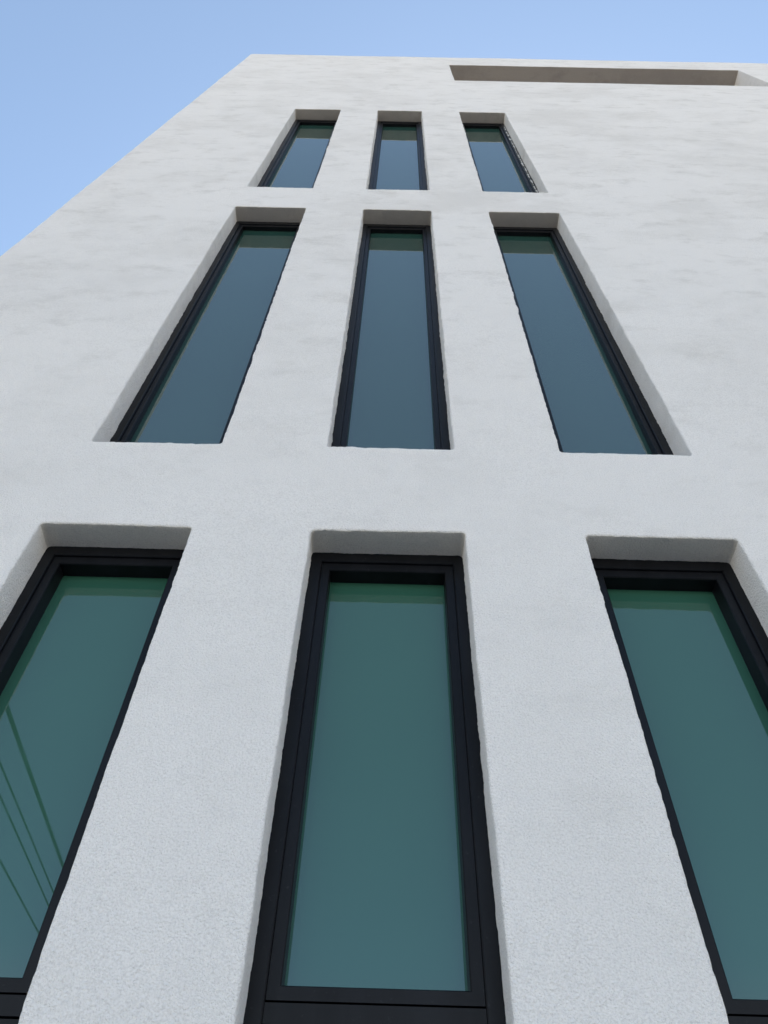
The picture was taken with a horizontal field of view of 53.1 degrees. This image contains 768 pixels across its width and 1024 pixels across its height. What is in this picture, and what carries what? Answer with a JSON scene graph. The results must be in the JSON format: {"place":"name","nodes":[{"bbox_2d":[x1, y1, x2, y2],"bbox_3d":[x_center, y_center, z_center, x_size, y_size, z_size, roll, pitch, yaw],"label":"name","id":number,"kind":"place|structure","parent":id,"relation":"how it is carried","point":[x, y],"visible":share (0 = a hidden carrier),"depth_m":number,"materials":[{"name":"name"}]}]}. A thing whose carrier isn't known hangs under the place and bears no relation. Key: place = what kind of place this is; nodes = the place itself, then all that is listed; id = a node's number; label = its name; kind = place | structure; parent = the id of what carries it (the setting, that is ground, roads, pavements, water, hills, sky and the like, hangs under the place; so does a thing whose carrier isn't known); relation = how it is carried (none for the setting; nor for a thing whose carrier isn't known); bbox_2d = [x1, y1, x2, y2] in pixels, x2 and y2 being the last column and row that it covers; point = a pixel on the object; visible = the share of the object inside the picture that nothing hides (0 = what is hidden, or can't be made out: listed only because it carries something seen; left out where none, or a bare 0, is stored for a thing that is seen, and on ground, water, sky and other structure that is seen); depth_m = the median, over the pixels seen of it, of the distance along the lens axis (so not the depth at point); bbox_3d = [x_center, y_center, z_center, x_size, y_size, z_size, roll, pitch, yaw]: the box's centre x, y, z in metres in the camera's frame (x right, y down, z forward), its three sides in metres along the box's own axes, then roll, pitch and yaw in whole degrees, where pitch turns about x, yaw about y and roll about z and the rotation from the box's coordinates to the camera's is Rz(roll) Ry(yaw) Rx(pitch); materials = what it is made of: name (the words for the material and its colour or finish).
{"place":"outdoors","nodes":[
{"label":"outdoors","id":0,"kind":"place"},
{"bbox_2d":[0,0,767,255],"label":"sky","id":1,"kind":"structure","parent":0,"point":[84,83],"materials":[{"name":"blue"}]},
{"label":"pavement","id":2,"kind":"structure","parent":0,"visible":0},
{"bbox_2d":[0,54,767,1023],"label":"building","id":3,"kind":"structure","parent":2,"relation":"on","point":[382,540],"depth_m":2.74,"materials":[{"name":"white paint"}]},
{"bbox_2d":[0,546,183,1023],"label":"window","id":4,"kind":"structure","parent":3,"relation":"in","point":[75,642],"depth_m":2.32,"materials":[{"name":"glass"}]},
{"bbox_2d":[109,221,300,444],"bbox_3d":[-0.907,-1.185,4.623,0.574,3.420,0.090,1,-53,1],"label":"window","id":5,"kind":"structure","parent":3,"relation":"in","point":[191,393],"depth_m":4.25,"materials":[{"name":"glass"}]},
{"bbox_2d":[257,120,336,187],"bbox_3d":[-0.821,-3.590,7.807,0.574,3.499,0.090,1,-53,1],"label":"window","id":6,"kind":"structure","parent":3,"relation":"in","point":[297,163],"depth_m":7.85,"materials":[{"name":"glass"}]},
{"bbox_2d":[243,552,506,1023],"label":"window","id":7,"kind":"structure","parent":3,"relation":"in","point":[377,905],"depth_m":2.02,"materials":[{"name":"glass"}]},
{"bbox_2d":[331,224,449,449],"bbox_3d":[0.062,-1.162,4.614,0.555,3.420,0.090,1,-53,1],"label":"window","id":8,"kind":"structure","parent":3,"relation":"in","point":[392,394],"depth_m":4.23,"materials":[{"name":"glass"}]},
{"bbox_2d":[368,121,426,189],"bbox_3d":[0.148,-3.567,7.798,0.555,3.499,0.090,1,-53,1],"label":"window","id":9,"kind":"structure","parent":3,"relation":"in","point":[398,161],"depth_m":7.83,"materials":[{"name":"glass"}]},
{"bbox_2d":[462,123,538,192],"bbox_3d":[1.116,-3.545,7.788,0.570,3.499,0.092,1,-53,1],"label":"window","id":10,"kind":"structure","parent":3,"relation":"in","point":[500,167],"depth_m":7.84,"materials":[{"name":"glass"}]},
{"bbox_2d":[494,227,673,454],"bbox_3d":[1.029,-1.139,4.605,0.570,3.420,0.090,1,-53,1],"label":"window","id":11,"kind":"structure","parent":3,"relation":"in","point":[594,402],"depth_m":4.22,"materials":[{"name":"glass"}]},
{"bbox_2d":[592,559,767,1023],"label":"window","id":12,"kind":"structure","parent":3,"relation":"in","point":[693,646],"depth_m":2.28,"materials":[{"name":"glass"}]}
]}

